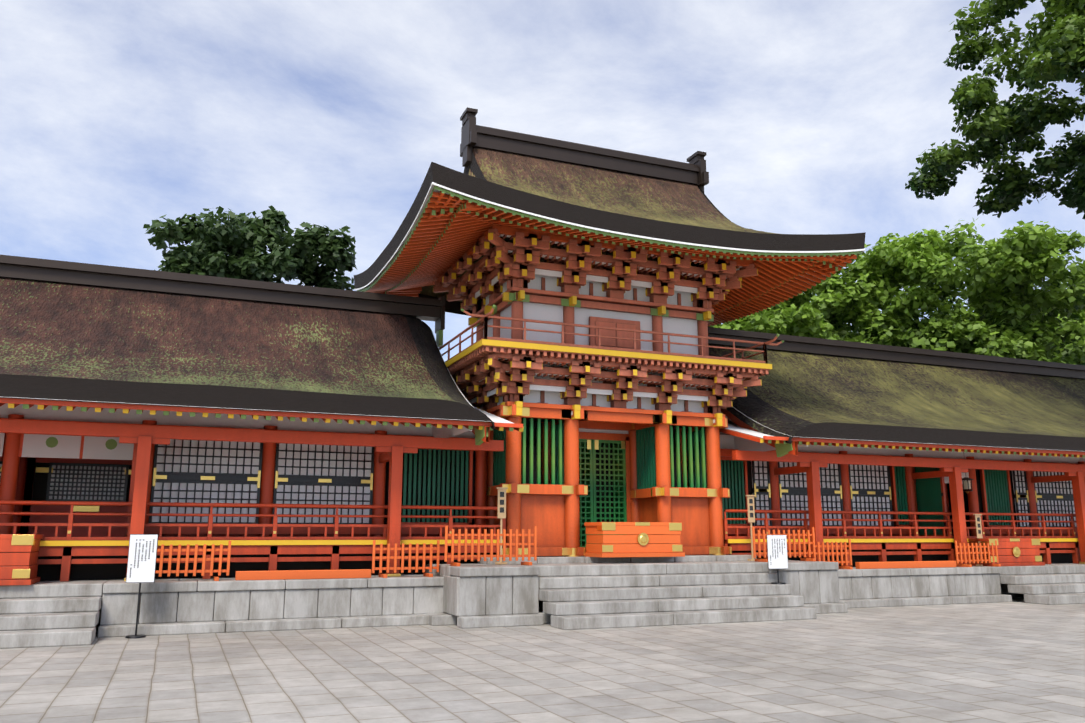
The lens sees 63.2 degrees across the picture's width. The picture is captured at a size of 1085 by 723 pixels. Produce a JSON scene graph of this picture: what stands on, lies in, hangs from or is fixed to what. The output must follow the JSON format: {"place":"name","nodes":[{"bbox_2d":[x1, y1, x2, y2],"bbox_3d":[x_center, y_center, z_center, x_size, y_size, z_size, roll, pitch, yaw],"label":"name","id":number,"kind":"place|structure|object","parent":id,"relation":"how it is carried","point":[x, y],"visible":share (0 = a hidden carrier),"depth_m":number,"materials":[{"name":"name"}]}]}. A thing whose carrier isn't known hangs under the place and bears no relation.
{"place":"outdoors","nodes":[
{"label":"outdoors","id":0,"kind":"place"},
{"bbox_2d":[0,597,1084,722],"bbox_3d":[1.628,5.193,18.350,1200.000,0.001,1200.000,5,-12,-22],"label":"paved courtyard","id":1,"kind":"structure","parent":0,"point":[1017,660],"depth_m":10.10,"materials":[{"name":"stone"}]},
{"bbox_2d":[125,534,157,638],"bbox_3d":[-6.293,3.496,13.774,0.302,1.568,0.313,-7,-13,33],"label":"notice sign","id":2,"kind":"object","parent":1,"relation":"on","point":[142,558],"visible":1,"depth_m":13.83,"materials":[{"name":"white metal"}]},
{"bbox_2d":[143,205,356,290],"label":"tree","id":3,"kind":"object","parent":1,"relation":"on","point":[239,239],"visible":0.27,"depth_m":41.22,"materials":[{"name":"green plant"}]},
{"bbox_2d":[0,555,1084,648],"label":"stone platform and steps","id":4,"kind":"structure","parent":1,"relation":"on","point":[568,593],"depth_m":15.61,"materials":[{"name":"stone"}]},
{"bbox_2d":[0,534,42,585],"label":"offering box","id":5,"kind":"object","parent":4,"relation":"on","point":[18,559],"visible":1,"depth_m":13.60,"materials":[{"name":"orange wood"}]},
{"bbox_2d":[155,541,230,580],"bbox_3d":[-6.012,3.332,14.735,1.495,0.660,0.420,5,-12,-22],"label":"fence","id":6,"kind":"object","parent":4,"relation":"on","point":[195,559],"visible":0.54,"depth_m":14.79,"materials":[{"name":"orange wood"}]},
{"bbox_2d":[0,397,523,581],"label":"corridor","id":7,"kind":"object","parent":4,"relation":"on","point":[87,489],"visible":0.92,"depth_m":16.75,"materials":[{"name":"paint"}]},
{"bbox_2d":[0,255,494,444],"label":"roof","id":8,"kind":"structure","parent":7,"relation":"on","point":[74,331],"depth_m":17.29,"materials":[{"name":"plant"}]},
{"bbox_2d":[235,569,370,579],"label":"barrier beam","id":9,"kind":"structure","parent":4,"relation":"on","point":[300,574],"depth_m":15.32,"materials":[{"name":"wood"}]},
{"bbox_2d":[372,540,439,577],"bbox_3d":[-2.495,3.610,16.148,1.245,0.660,0.420,5,-12,-22],"label":"fence","id":10,"kind":"object","parent":4,"relation":"on","point":[402,557],"visible":1,"depth_m":16.13,"materials":[{"name":"orange wood"}]},
{"bbox_2d":[444,526,536,565],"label":"fence","id":11,"kind":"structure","parent":4,"relation":"on","point":[472,544],"depth_m":16.35,"materials":[{"name":"orange wood"}]},
{"bbox_2d":[495,487,507,563],"bbox_3d":[-0.801,3.187,17.124,0.220,1.465,0.160,5,-12,-22],"label":"signpost","id":12,"kind":"object","parent":4,"relation":"on","point":[501,509],"visible":1,"depth_m":17.16,"materials":[{"name":"beige wood"}]},
{"bbox_2d":[484,401,731,556],"bbox_3d":[1.151,2.792,20.008,5.440,3.110,3.182,5,-12,-22],"label":"romon gate lower storey","id":13,"kind":"object","parent":4,"relation":"on","point":[562,473],"visible":0.81,"depth_m":19.32,"materials":[{"name":"orange wood"}]},
{"bbox_2d":[439,305,783,413],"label":"balcony","id":14,"kind":"structure","parent":13,"relation":"on","point":[486,372],"depth_m":18.75,"materials":[{"name":"orange wood"}]},
{"bbox_2d":[433,224,757,355],"bbox_3d":[1.135,-0.999,20.791,6.569,2.491,4.369,5,-12,-22],"label":"upper story","id":15,"kind":"object","parent":14,"relation":"on","point":[624,287],"visible":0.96,"depth_m":19.49,"materials":[{"name":"orange wood"}]},
{"bbox_2d":[354,182,864,325],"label":"roof eaves","id":16,"kind":"object","parent":15,"relation":"on","point":[449,227],"visible":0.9,"depth_m":18.58,"materials":[{"name":"orange wood"}]},
{"bbox_2d":[354,107,865,315],"bbox_3d":[1.135,-3.645,21.310,9.860,3.894,7.600,5,-12,-22],"label":"gate roof","id":17,"kind":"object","parent":15,"relation":"on","point":[615,190],"visible":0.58,"depth_m":20.14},
{"bbox_2d":[583,522,684,557],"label":"offering box","id":18,"kind":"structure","parent":4,"relation":"on","point":[642,544],"depth_m":17.68,"materials":[{"name":"orange wood"}]},
{"bbox_2d":[745,495,754,560],"bbox_3d":[4.566,3.635,19.276,0.220,1.415,0.160,5,-12,-22],"label":"signpost","id":19,"kind":"object","parent":4,"relation":"on","point":[751,510],"visible":0.9,"depth_m":19.30,"materials":[{"name":"beige wood"}]},
{"bbox_2d":[766,535,787,583],"bbox_3d":[4.673,3.931,17.519,0.315,0.958,0.316,-7,-13,30],"label":"notice sign","id":20,"kind":"object","parent":4,"relation":"on","point":[777,552],"visible":1,"depth_m":17.53,"materials":[{"name":"white metal"}]},
{"bbox_2d":[752,527,815,561],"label":"fence","id":21,"kind":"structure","parent":4,"relation":"on","point":[759,553],"depth_m":18.87,"materials":[{"name":"orange wood"}]},
{"bbox_2d":[814,539,852,568],"bbox_3d":[6.493,4.312,19.726,1.045,0.660,0.420,5,-12,-22],"label":"fence","id":22,"kind":"object","parent":4,"relation":"on","point":[832,552],"visible":0.65,"depth_m":19.75,"materials":[{"name":"orange wood"}]},
{"bbox_2d":[719,422,1084,566],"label":"corridor","id":23,"kind":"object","parent":4,"relation":"on","point":[878,501],"visible":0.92,"depth_m":22.34,"materials":[{"name":"paint"}]},
{"bbox_2d":[708,327,1084,456],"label":"roof","id":24,"kind":"structure","parent":23,"relation":"on","point":[810,387],"depth_m":23.82,"materials":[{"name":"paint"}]},
{"bbox_2d":[962,452,973,492],"bbox_3d":[11.229,2.796,23.430,0.329,1.400,0.380,5,-12,-22],"label":"hanging lantern","id":25,"kind":"object","parent":23,"relation":"hanging from","point":[967,484],"visible":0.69,"depth_m":23.26,"materials":[{"name":"black metal"}]},
{"bbox_2d":[855,561,955,568],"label":"barrier beam","id":26,"kind":"structure","parent":4,"relation":"on","point":[900,564],"depth_m":20.34,"materials":[{"name":"orange wood"}]},
{"bbox_2d":[973,514,982,565],"bbox_3d":[10.822,4.418,21.841,0.220,1.265,0.160,5,-12,-22],"label":"signpost","id":27,"kind":"object","parent":4,"relation":"on","point":[978,525],"visible":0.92,"depth_m":21.87,"materials":[{"name":"beige wood"}]},
{"bbox_2d":[955,540,1000,566],"bbox_3d":[10.519,4.649,21.339,1.345,0.620,0.420,5,-12,-22],"label":"fence","id":28,"kind":"object","parent":4,"relation":"on","point":[972,547],"visible":0.9,"depth_m":21.29,"materials":[{"name":"orange wood"}]},
{"bbox_2d":[967,538,1044,566],"bbox_3d":[11.570,4.793,22.190,1.800,0.665,0.900,5,-12,-22],"label":"offering box","id":29,"kind":"object","parent":4,"relation":"on","point":[1018,551],"visible":0.88,"depth_m":21.84,"materials":[{"name":"orange wood"}]},
{"bbox_2d":[708,302,843,340],"bbox_3d":[8.252,3.257,39.062,11.379,12.375,11.387,5,-12,-22],"label":"tree","id":30,"kind":"object","parent":1,"relation":"on","point":[791,320],"visible":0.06,"depth_m":37.22,"materials":[{"name":"green plant"}]},
{"bbox_2d":[714,219,1084,364],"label":"tree","id":31,"kind":"object","parent":1,"relation":"on","point":[1009,306],"visible":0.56,"depth_m":44.16,"materials":[{"name":"green plant"}]},
{"bbox_2d":[905,0,1084,218],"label":"tree","id":32,"kind":"object","parent":1,"relation":"on","point":[1061,42],"visible":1,"depth_m":27.81,"materials":[{"name":"green plant"}]},
{"bbox_2d":[1038,310,1084,353],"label":"tree","id":33,"kind":"object","parent":1,"relation":"on","point":[1081,315],"visible":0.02,"depth_m":57.34,"materials":[{"name":"green plant"}]},
{"bbox_2d":[0,0,1084,361],"label":"sky","id":34,"kind":"structure","parent":0,"point":[117,117],"materials":[{"name":"white"}]}
]}

